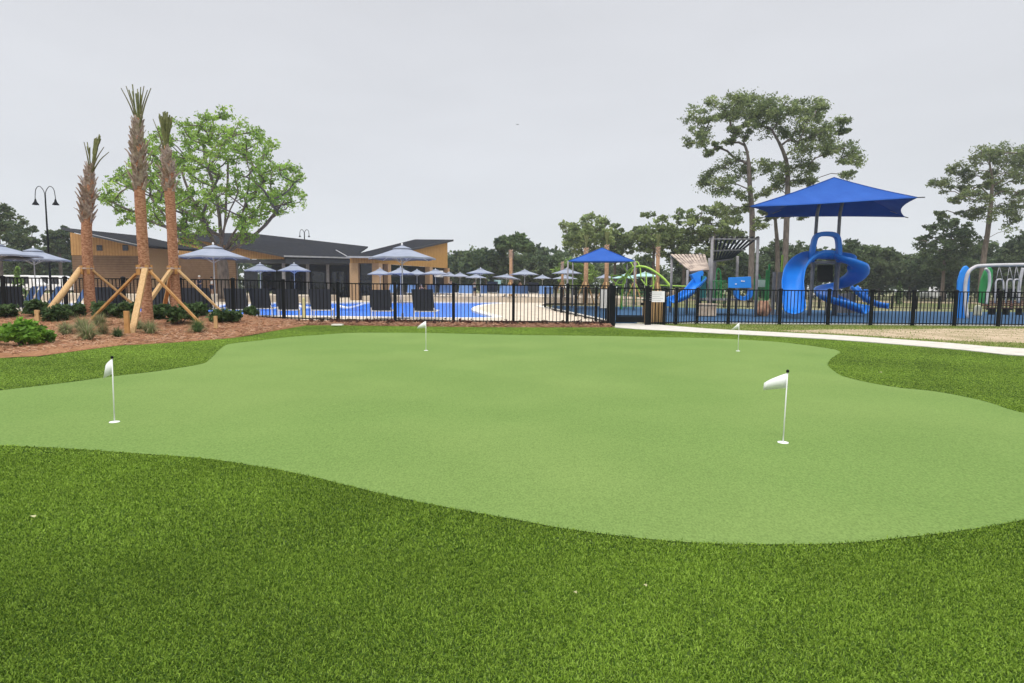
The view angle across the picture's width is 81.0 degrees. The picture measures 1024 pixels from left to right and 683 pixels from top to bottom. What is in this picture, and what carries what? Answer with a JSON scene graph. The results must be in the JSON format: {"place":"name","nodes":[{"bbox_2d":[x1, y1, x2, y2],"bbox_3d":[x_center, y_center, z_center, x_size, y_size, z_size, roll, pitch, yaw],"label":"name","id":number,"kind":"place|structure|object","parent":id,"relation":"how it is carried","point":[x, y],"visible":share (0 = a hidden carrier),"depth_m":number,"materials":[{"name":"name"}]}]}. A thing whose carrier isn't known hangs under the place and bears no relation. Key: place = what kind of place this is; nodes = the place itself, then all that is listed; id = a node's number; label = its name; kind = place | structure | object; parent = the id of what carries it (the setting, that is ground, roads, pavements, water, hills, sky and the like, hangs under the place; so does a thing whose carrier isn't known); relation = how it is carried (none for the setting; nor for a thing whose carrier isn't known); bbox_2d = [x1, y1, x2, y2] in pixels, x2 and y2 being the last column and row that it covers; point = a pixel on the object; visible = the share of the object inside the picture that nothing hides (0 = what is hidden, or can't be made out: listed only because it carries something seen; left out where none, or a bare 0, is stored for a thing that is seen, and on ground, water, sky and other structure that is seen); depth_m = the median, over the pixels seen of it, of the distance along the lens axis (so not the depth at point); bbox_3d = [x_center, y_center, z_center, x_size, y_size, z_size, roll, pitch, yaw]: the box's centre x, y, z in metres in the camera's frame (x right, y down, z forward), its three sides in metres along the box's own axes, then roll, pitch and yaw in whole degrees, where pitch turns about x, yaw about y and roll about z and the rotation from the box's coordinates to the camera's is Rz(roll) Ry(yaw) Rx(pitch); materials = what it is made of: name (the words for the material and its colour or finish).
{"place":"outdoors","nodes":[
{"label":"outdoors","id":0,"kind":"place"},
{"bbox_2d":[140,303,490,316],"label":"water","id":1,"kind":"structure","parent":0,"point":[427,314],"depth_m":40.04,"materials":[{"name":"blue liquid"}]},
{"bbox_2d":[23,293,642,304],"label":"terrace","id":2,"kind":"structure","parent":0,"point":[490,298],"depth_m":63.86,"materials":[{"name":"beige concrete"}]},
{"bbox_2d":[95,105,306,298],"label":"shade tree","id":3,"kind":"object","parent":2,"relation":"on","point":[272,197],"visible":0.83,"depth_m":54.23,"materials":[{"name":"green plant"}]},
{"bbox_2d":[0,0,1023,290],"label":"sky","id":4,"kind":"structure","parent":0,"point":[400,118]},
{"bbox_2d":[8,289,1022,357],"bbox_3d":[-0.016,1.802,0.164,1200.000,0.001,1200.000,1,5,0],"label":"ground","id":5,"kind":"structure","parent":0,"point":[859,299],"depth_m":74.12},
{"bbox_2d":[0,203,31,275],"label":"pine tree","id":6,"kind":"object","parent":5,"relation":"on","point":[7,215],"visible":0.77,"depth_m":74.52,"materials":[{"name":"green plant"}]},
{"bbox_2d":[0,221,44,292],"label":"pine tree","id":7,"kind":"object","parent":5,"relation":"on","point":[25,265],"visible":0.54,"depth_m":82.70,"materials":[{"name":"green plant"}]},
{"bbox_2d":[3,245,66,275],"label":"oak tree","id":8,"kind":"object","parent":5,"relation":"on","point":[44,271],"visible":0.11,"depth_m":93.21,"materials":[{"name":"green plant"}]},
{"bbox_2d":[40,225,73,275],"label":"pine tree","id":9,"kind":"object","parent":5,"relation":"on","point":[58,243],"visible":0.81,"depth_m":86.16,"materials":[{"name":"green plant"}]},
{"bbox_2d":[45,249,72,292],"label":"oak tree","id":10,"kind":"object","parent":5,"relation":"on","point":[67,266],"visible":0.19,"depth_m":95.05,"materials":[{"name":"green plant"}]},
{"bbox_2d":[0,311,612,357],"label":"mulch bed","id":11,"kind":"object","parent":5,"relation":"on","point":[42,352],"visible":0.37,"depth_m":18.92,"materials":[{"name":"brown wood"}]},
{"bbox_2d":[0,303,19,317],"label":"shrub","id":12,"kind":"object","parent":11,"relation":"on","point":[7,310],"visible":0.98,"depth_m":22.34,"materials":[{"name":"green plant"}]},
{"bbox_2d":[0,316,47,345],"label":"shrub","id":13,"kind":"object","parent":11,"relation":"on","point":[20,331],"visible":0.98,"depth_m":15.07,"materials":[{"name":"green plant"}]},
{"bbox_2d":[19,298,48,314],"bbox_3d":[-17.880,-1.272,22.615,0.978,0.733,1.000,-2,6,-27],"label":"shrub","id":14,"kind":"object","parent":11,"relation":"on","point":[31,306],"visible":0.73,"depth_m":22.38,"materials":[{"name":"green plant"}]},
{"bbox_2d":[39,303,73,321],"bbox_3d":[-16.408,-1.056,21.598,1.007,0.747,0.996,1,5,0],"label":"shrub","id":15,"kind":"object","parent":11,"relation":"on","point":[57,312],"visible":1,"depth_m":21.43,"materials":[{"name":"green plant"}]},
{"bbox_2d":[41,267,80,317],"bbox_3d":[-17.014,-1.763,22.644,0.242,2.164,2.545,0,5,-4],"label":"timber prop","id":16,"kind":"object","parent":11,"relation":"on","point":[65,288],"visible":0.61,"depth_m":22.83,"materials":[{"name":"brown wood"}]},
{"bbox_2d":[64,301,86,315],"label":"shrub","id":17,"kind":"object","parent":11,"relation":"on","point":[79,308],"visible":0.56,"depth_m":22.43,"materials":[{"name":"green plant"}]},
{"bbox_2d":[70,320,107,339],"bbox_3d":[-12.069,-0.360,17.044,1.219,0.686,1.244,1,5,0],"label":"grass clump","id":18,"kind":"object","parent":11,"relation":"on","point":[87,332],"visible":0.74,"depth_m":16.98,"materials":[{"name":"green plant"}]},
{"bbox_2d":[73,134,108,312],"bbox_3d":[-16.470,-4.573,23.685,1.318,7.072,0.861,1,5,0],"label":"palm tree","id":19,"kind":"object","parent":11,"relation":"on","point":[88,197],"visible":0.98,"depth_m":23.56,"materials":[{"name":"brown plant"}]},
{"bbox_2d":[89,300,117,315],"bbox_3d":[-15.431,-1.243,22.813,1.112,0.722,1.076,-3,6,-33],"label":"shrub","id":20,"kind":"object","parent":11,"relation":"on","point":[96,307],"visible":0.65,"depth_m":22.57,"materials":[{"name":"green plant"}]},
{"bbox_2d":[91,273,136,319],"bbox_3d":[-13.576,-1.528,20.456,1.764,1.594,0.110,1,5,7],"label":"timber prop","id":21,"kind":"object","parent":11,"relation":"on","point":[117,292],"visible":0.82,"depth_m":20.40,"materials":[{"name":"brown wood"}]},
{"bbox_2d":[107,300,134,318],"bbox_3d":[-14.492,-1.185,22.607,1.156,0.735,1.085,1,5,0],"label":"shrub","id":22,"kind":"object","parent":11,"relation":"on","point":[123,306],"visible":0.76,"depth_m":22.38,"materials":[{"name":"green plant"}]},
{"bbox_2d":[121,84,153,324],"bbox_3d":[-12.465,-4.482,20.167,0.856,8.086,0.777,-3,6,-34],"label":"palm tree","id":23,"kind":"object","parent":11,"relation":"on","point":[138,149],"visible":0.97,"depth_m":20.02,"materials":[{"name":"brown plant"}]},
{"bbox_2d":[130,268,147,332],"bbox_3d":[-12.059,-1.298,19.372,0.170,2.174,1.742,-1,5,-16],"label":"timber prop","id":24,"kind":"object","parent":11,"relation":"on","point":[138,300],"visible":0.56,"depth_m":19.34,"materials":[{"name":"brown wood"}]},
{"bbox_2d":[153,111,181,307],"bbox_3d":[-13.491,-4.981,23.634,0.869,8.017,0.839,-3,6,-33],"label":"palm tree","id":25,"kind":"object","parent":11,"relation":"on","point":[168,177],"visible":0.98,"depth_m":23.49,"materials":[{"name":"brown plant"}]},
{"bbox_2d":[149,270,201,324],"bbox_3d":[-11.450,-1.475,20.460,1.644,1.867,0.110,0,5,-7],"label":"timber prop","id":26,"kind":"object","parent":11,"relation":"on","point":[175,297],"visible":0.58,"depth_m":20.41,"materials":[{"name":"brown wood"}]},
{"bbox_2d":[160,303,199,323],"bbox_3d":[-11.694,-0.973,21.210,1.094,0.806,1.137,1,5,0],"label":"shrub","id":27,"kind":"object","parent":11,"relation":"on","point":[175,314],"visible":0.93,"depth_m":20.97,"materials":[{"name":"green plant"}]},
{"bbox_2d":[184,301,212,315],"bbox_3d":[-12.238,-1.244,23.242,1.052,0.662,1.097,1,5,0],"label":"shrub","id":28,"kind":"object","parent":11,"relation":"on","point":[197,308],"visible":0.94,"depth_m":23.06,"materials":[{"name":"green plant"}]},
{"bbox_2d":[205,308,235,321],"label":"shrub","id":29,"kind":"object","parent":11,"relation":"on","point":[223,315],"visible":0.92,"depth_m":22.23,"materials":[{"name":"green plant"}]},
{"bbox_2d":[295,317,604,324],"bbox_3d":[-2.509,-0.814,26.095,13.579,0.417,2.040,1,5,0],"label":"border groundcover","id":30,"kind":"object","parent":11,"relation":"on","point":[452,322],"visible":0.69,"depth_m":25.87,"materials":[{"name":"brown plant"}]},
{"bbox_2d":[0,275,612,326],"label":"metal fence","id":31,"kind":"object","parent":5,"relation":"on","point":[4,290],"visible":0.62,"depth_m":26.32,"materials":[{"name":"black metal"}]},
{"bbox_2d":[16,297,597,322],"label":"pool deck","id":32,"kind":"structure","parent":5,"relation":"on","point":[505,314],"depth_m":36.21,"materials":[{"name":"beige concrete"}]},
{"bbox_2d":[0,286,24,307],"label":"sun lounger","id":33,"kind":"object","parent":32,"relation":"on","point":[16,296],"visible":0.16,"depth_m":29.11,"materials":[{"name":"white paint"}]},
{"bbox_2d":[0,244,43,257],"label":"pool umbrella","id":34,"kind":"object","parent":32,"relation":"on","point":[5,252],"visible":0.89,"depth_m":27.57,"materials":[{"name":"grey fabric"}]},
{"bbox_2d":[3,275,49,291],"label":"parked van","id":35,"kind":"object","parent":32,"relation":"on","point":[30,283],"visible":0.28,"depth_m":72.87,"materials":[{"name":"white paint"}]},
{"bbox_2d":[0,246,70,295],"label":"pool umbrella","id":36,"kind":"object","parent":32,"relation":"on","point":[46,256],"visible":0.66,"depth_m":30.49,"materials":[{"name":"white fabric"}]},
{"bbox_2d":[32,186,58,296],"bbox_3d":[-30.624,-6.215,39.624,1.720,7.960,0.390,1,5,0],"label":"street lamp","id":37,"kind":"object","parent":32,"relation":"on","point":[35,202],"visible":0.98,"depth_m":39.43,"materials":[{"name":"black metal"}]},
{"bbox_2d":[178,242,249,303],"bbox_3d":[-15.059,-3.125,30.354,3.165,3.758,3.165,0,5,-6],"label":"pool umbrella","id":38,"kind":"object","parent":32,"relation":"on","point":[213,252],"visible":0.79,"depth_m":29.71,"materials":[{"name":"white fabric"}]},
{"bbox_2d":[223,288,246,309],"bbox_3d":[-13.564,-1.915,29.780,0.998,1.441,1.882,-1,5,-14],"label":"sun lounger","id":39,"kind":"object","parent":32,"relation":"on","point":[238,298],"visible":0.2,"depth_m":29.07,"materials":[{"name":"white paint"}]},
{"bbox_2d":[61,227,453,299],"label":"clubhouse","id":40,"kind":"structure","parent":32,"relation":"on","point":[115,255],"depth_m":73.03,"materials":[{"name":"beige"}]},
{"bbox_2d":[262,272,275,290],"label":"window","id":41,"kind":"structure","parent":40,"relation":"in","point":[265,275],"depth_m":85.19,"materials":[{"name":"black glass"}]},
{"bbox_2d":[312,271,325,288],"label":"window","id":42,"kind":"structure","parent":40,"relation":"in","point":[317,276],"depth_m":85.16,"materials":[{"name":"black glass"}]},
{"bbox_2d":[332,271,345,291],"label":"window","id":43,"kind":"structure","parent":40,"relation":"in","point":[339,276],"depth_m":85.16,"materials":[{"name":"black glass"}]},
{"bbox_2d":[248,288,275,312],"bbox_3d":[-12.912,-2.046,31.283,0.998,1.441,1.882,0,5,-6],"label":"sun lounger","id":44,"kind":"object","parent":32,"relation":"on","point":[260,298],"visible":0.58,"depth_m":30.56,"materials":[{"name":"white paint"}]},
{"bbox_2d":[61,302,503,317],"bbox_3d":[-24.385,-2.784,47.106,47.811,0.180,32.354,1,5,0],"label":"pool coping","id":45,"kind":"object","parent":32,"relation":"on","point":[476,311],"visible":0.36,"depth_m":37.93,"materials":[{"name":"white concrete"}]},
{"bbox_2d":[277,289,299,316],"bbox_3d":[-11.005,-1.874,29.577,0.998,1.441,1.882,-1,5,-17],"label":"sun lounger","id":46,"kind":"object","parent":32,"relation":"on","point":[292,301],"visible":0.62,"depth_m":28.93,"materials":[{"name":"white paint"}]},
{"bbox_2d":[309,289,333,317],"bbox_3d":[-9.462,-1.889,29.884,0.998,1.441,1.882,-1,5,-11],"label":"sun lounger","id":47,"kind":"object","parent":32,"relation":"on","point":[326,295],"visible":0.83,"depth_m":29.20,"materials":[{"name":"white paint"}]},
{"bbox_2d":[369,290,392,318],"bbox_3d":[-6.361,-1.825,29.491,0.998,1.441,1.882,0,5,-5],"label":"sun lounger","id":48,"kind":"object","parent":32,"relation":"on","point":[388,307],"visible":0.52,"depth_m":28.79,"materials":[{"name":"white paint"}]},
{"bbox_2d":[368,243,435,318],"bbox_3d":[-5.459,-3.006,29.855,3.114,3.781,3.114,-2,6,-24],"label":"pool umbrella","id":49,"kind":"object","parent":32,"relation":"on","point":[401,253],"visible":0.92,"depth_m":29.20,"materials":[{"name":"white fabric"}]},
{"bbox_2d":[411,289,439,318],"bbox_3d":[-4.189,-1.802,29.201,1.028,1.484,1.938,1,5,3],"label":"sun lounger","id":50,"kind":"object","parent":32,"relation":"on","point":[417,302],"visible":0.8,"depth_m":28.50,"materials":[{"name":"white paint"}]},
{"bbox_2d":[448,250,473,283],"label":"oak tree","id":51,"kind":"object","parent":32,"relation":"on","point":[454,259],"visible":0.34,"depth_m":102.61,"materials":[{"name":"green plant"}]},
{"bbox_2d":[458,244,515,285],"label":"oak tree","id":52,"kind":"object","parent":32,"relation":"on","point":[491,260],"visible":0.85,"depth_m":96.95,"materials":[{"name":"green plant"}]},
{"bbox_2d":[513,252,551,284],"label":"oak tree","id":53,"kind":"object","parent":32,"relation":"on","point":[535,263],"visible":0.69,"depth_m":104.37,"materials":[{"name":"green plant"}]},
{"bbox_2d":[550,256,600,294],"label":"broadleaf tree","id":54,"kind":"object","parent":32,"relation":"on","point":[579,268],"visible":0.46,"depth_m":86.24,"materials":[{"name":"green plant"}]},
{"bbox_2d":[0,333,1023,543],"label":"putting green","id":55,"kind":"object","parent":5,"relation":"on","point":[670,438],"visible":0.97,"depth_m":6.92,"materials":[{"name":"green plant"}]},
{"bbox_2d":[103,356,119,422],"bbox_3d":[-4.753,0.614,7.107,0.159,0.894,0.112,-1,6,-21],"label":"golf flag","id":56,"kind":"object","parent":55,"relation":"on","point":[108,371],"visible":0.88,"depth_m":7.09,"materials":[{"name":"white fabric"}]},
{"bbox_2d":[763,370,788,443],"bbox_3d":[2.834,0.742,6.433,0.289,0.894,0.112,1,5,0],"label":"golf flag","id":57,"kind":"object","parent":55,"relation":"on","point":[779,382],"visible":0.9,"depth_m":6.41,"materials":[{"name":"white fabric"}]},
{"bbox_2d":[0,325,1023,682],"bbox_3d":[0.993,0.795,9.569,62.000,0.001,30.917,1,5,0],"label":"fringe turf","id":58,"kind":"structure","parent":5,"relation":"on","point":[714,664],"depth_m":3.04,"materials":[{"name":"green plant"}]},
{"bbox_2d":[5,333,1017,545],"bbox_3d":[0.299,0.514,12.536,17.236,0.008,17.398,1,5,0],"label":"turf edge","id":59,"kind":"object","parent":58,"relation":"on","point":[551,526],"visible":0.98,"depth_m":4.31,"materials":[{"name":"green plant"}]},
{"bbox_2d":[27,243,1022,299],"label":"woods","id":60,"kind":"object","parent":5,"relation":"on","point":[600,267],"visible":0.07,"depth_m":131.51,"materials":[{"name":"green plant"}]},
{"bbox_2d":[541,251,565,288],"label":"oak tree","id":61,"kind":"object","parent":5,"relation":"on","point":[554,260],"visible":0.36,"depth_m":108.62,"materials":[{"name":"green plant"}]},
{"bbox_2d":[544,286,609,321],"bbox_3d":[3.439,-2.395,36.530,0.190,1.910,19.443,0,5,-5],"label":"metal fence","id":62,"kind":"object","parent":5,"relation":"on","point":[576,294],"visible":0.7,"depth_m":33.74,"materials":[{"name":"black metal"}]},
{"bbox_2d":[577,235,594,303],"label":"palm tree","id":63,"kind":"object","parent":5,"relation":"on","point":[585,251],"visible":0.71,"depth_m":59.44,"materials":[{"name":"plant"}]},
{"bbox_2d":[598,223,636,284],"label":"broadleaf tree","id":64,"kind":"object","parent":5,"relation":"on","point":[625,241],"visible":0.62,"depth_m":97.35,"materials":[{"name":"green plant"}]},
{"bbox_2d":[616,253,663,296],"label":"oak tree","id":65,"kind":"object","parent":5,"relation":"on","point":[641,260],"visible":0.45,"depth_m":109.67,"materials":[{"name":"green plant"}]},
{"bbox_2d":[652,234,660,290],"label":"palm tree","id":66,"kind":"object","parent":5,"relation":"on","point":[657,255],"visible":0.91,"depth_m":61.37,"materials":[{"name":"brown plant"}]},
{"bbox_2d":[657,207,711,290],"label":"pine tree","id":67,"kind":"object","parent":5,"relation":"on","point":[684,247],"visible":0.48,"depth_m":95.46,"materials":[{"name":"green plant"}]},
{"bbox_2d":[666,245,727,287],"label":"oak tree","id":68,"kind":"object","parent":5,"relation":"on","point":[676,272],"visible":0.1,"depth_m":111.65,"materials":[{"name":"green plant"}]},
{"bbox_2d":[677,87,771,301],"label":"pine tree","id":69,"kind":"object","parent":5,"relation":"on","point":[739,99],"visible":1,"depth_m":77.95,"materials":[{"name":"green plant"}]},
{"bbox_2d":[717,248,767,297],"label":"oak tree","id":70,"kind":"object","parent":5,"relation":"on","point":[730,268],"visible":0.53,"depth_m":108.11,"materials":[{"name":"green plant"}]},
{"bbox_2d":[755,239,790,297],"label":"oak tree","id":71,"kind":"object","parent":5,"relation":"on","point":[767,254],"visible":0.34,"depth_m":115.16,"materials":[{"name":"green plant"}]},
{"bbox_2d":[757,209,793,301],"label":"pine tree","id":72,"kind":"object","parent":5,"relation":"on","point":[777,250],"visible":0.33,"depth_m":82.92,"materials":[{"name":"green plant"}]},
{"bbox_2d":[552,306,1023,324],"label":"playground surface","id":73,"kind":"object","parent":5,"relation":"on","point":[620,311],"visible":0.27,"depth_m":36.44,"materials":[{"name":"blue rubber"}]},
{"bbox_2d":[567,248,635,309],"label":"shade canopy","id":74,"kind":"object","parent":73,"relation":"on","point":[601,255],"visible":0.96,"depth_m":44.37,"materials":[{"name":"blue fabric"}]},
{"bbox_2d":[611,261,685,308],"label":"climbing arch","id":75,"kind":"structure","parent":73,"relation":"on","point":[625,276],"depth_m":45.08,"materials":[{"name":"plastic"}]},
{"bbox_2d":[666,236,783,316],"bbox_3d":[13.382,-4.063,38.056,7.946,4.732,5.613,1,5,0],"label":"play structure","id":76,"kind":"object","parent":73,"relation":"on","point":[698,266],"visible":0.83,"depth_m":37.66,"materials":[{"name":"blue metal"}]},
{"bbox_2d":[782,231,869,315],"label":"slide tower","id":77,"kind":"structure","parent":73,"relation":"on","point":[794,271],"depth_m":37.07,"materials":[{"name":"blue plastic"}]},
{"bbox_2d":[745,177,924,315],"bbox_3d":[19.715,-5.767,36.988,13.433,8.432,6.849,1,5,0],"label":"shade canopy","id":78,"kind":"object","parent":73,"relation":"on","point":[839,198],"visible":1,"depth_m":35.82,"materials":[{"name":"blue fabric"}]},
{"bbox_2d":[838,285,888,312],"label":"slide","id":79,"kind":"object","parent":73,"relation":"on","point":[852,287],"visible":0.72,"depth_m":42.52,"materials":[{"name":"blue plastic"}]},
{"bbox_2d":[956,263,1023,318],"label":"swing set","id":80,"kind":"object","parent":73,"relation":"on","point":[963,282],"visible":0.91,"depth_m":36.13,"materials":[{"name":"metal"}]},
{"bbox_2d":[731,87,867,269],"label":"pine tree","id":81,"kind":"object","parent":5,"relation":"on","point":[773,112],"visible":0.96,"depth_m":76.91,"materials":[{"name":"green plant"}]},
{"bbox_2d":[780,240,834,298],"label":"oak tree","id":82,"kind":"object","parent":5,"relation":"on","point":[793,251],"visible":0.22,"depth_m":107.85,"materials":[{"name":"green plant"}]},
{"bbox_2d":[823,238,882,293],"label":"oak tree","id":83,"kind":"object","parent":5,"relation":"on","point":[865,253],"visible":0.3,"depth_m":104.44,"materials":[{"name":"green plant"}]},
{"bbox_2d":[700,294,1023,309],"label":"metal fence","id":84,"kind":"object","parent":5,"relation":"on","point":[747,306],"visible":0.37,"depth_m":57.85,"materials":[{"name":"black metal"}]},
{"bbox_2d":[865,246,913,299],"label":"oak tree","id":85,"kind":"object","parent":5,"relation":"on","point":[891,263],"visible":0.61,"depth_m":108.74,"materials":[{"name":"green plant"}]},
{"bbox_2d":[890,254,932,299],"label":"oak tree","id":86,"kind":"object","parent":5,"relation":"on","point":[909,282],"visible":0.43,"depth_m":113.56,"materials":[{"name":"green plant"}]},
{"bbox_2d":[910,248,979,300],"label":"oak tree","id":87,"kind":"object","parent":5,"relation":"on","point":[924,274],"visible":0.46,"depth_m":103.97,"materials":[{"name":"green plant"}]},
{"bbox_2d":[911,216,983,301],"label":"broadleaf tree","id":88,"kind":"object","parent":5,"relation":"on","point":[963,237],"visible":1,"depth_m":95.87,"materials":[{"name":"green plant"}]},
{"bbox_2d":[969,239,1010,294],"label":"oak tree","id":89,"kind":"object","parent":5,"relation":"on","point":[992,247],"visible":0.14,"depth_m":107.97,"materials":[{"name":"green plant"}]},
{"bbox_2d":[994,229,1023,300],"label":"oak tree","id":90,"kind":"object","parent":5,"relation":"on","point":[1012,251],"visible":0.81,"depth_m":99.31,"materials":[{"name":"green plant"}]},
{"bbox_2d":[615,323,1023,355],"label":"path","id":91,"kind":"structure","parent":0,"point":[995,350],"depth_m":20.20,"materials":[{"name":"concrete"}]},
{"bbox_2d":[637,323,1023,347],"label":"lawn","id":92,"kind":"structure","parent":0,"point":[866,336],"depth_m":25.04,"materials":[{"name":"green plant"}]},
{"bbox_2d":[637,322,1023,326],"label":"playground kerb","id":93,"kind":"structure","parent":92,"relation":"on","point":[842,324],"depth_m":28.12,"materials":[{"name":"grey concrete"}]},
{"bbox_2d":[649,287,1023,326],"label":"metal fence","id":94,"kind":"object","parent":92,"relation":"on","point":[953,319],"visible":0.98,"depth_m":27.93,"materials":[{"name":"black metal"}]},
{"bbox_2d":[612,285,649,325],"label":"gate","id":95,"kind":"structure","parent":94,"relation":"attached to","point":[632,317],"depth_m":26.43,"materials":[{"name":"black metal"}]},
{"bbox_2d":[688,299,980,303],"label":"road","id":96,"kind":"structure","parent":0,"point":[863,302],"depth_m":88.77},
{"bbox_2d":[493,231,536,281],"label":"pine tree","id":97,"kind":"object","parent":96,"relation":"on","point":[517,241],"visible":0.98,"depth_m":95.27,"materials":[{"name":"green plant"}]},
{"bbox_2d":[558,211,616,256],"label":"broadleaf tree","id":98,"kind":"object","parent":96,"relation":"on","point":[573,236],"visible":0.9,"depth_m":92.14,"materials":[{"name":"green plant"}]},
{"bbox_2d":[629,210,683,290],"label":"broadleaf tree","id":99,"kind":"object","parent":96,"relation":"on","point":[647,238],"visible":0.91,"depth_m":93.47,"materials":[{"name":"green plant"}]},
{"bbox_2d":[684,200,748,296],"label":"pine tree","id":100,"kind":"object","parent":96,"relation":"on","point":[724,231],"visible":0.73,"depth_m":92.80,"materials":[{"name":"green plant"}]},
{"bbox_2d":[925,140,1023,301],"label":"pine tree","id":101,"kind":"object","parent":96,"relation":"on","point":[988,155],"visible":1,"depth_m":89.62,"materials":[{"name":"green plant"}]},
{"bbox_2d":[781,328,1023,342],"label":"bare sand","id":102,"kind":"structure","parent":0,"point":[1009,336],"depth_m":23.02,"materials":[{"name":"beige sand"}]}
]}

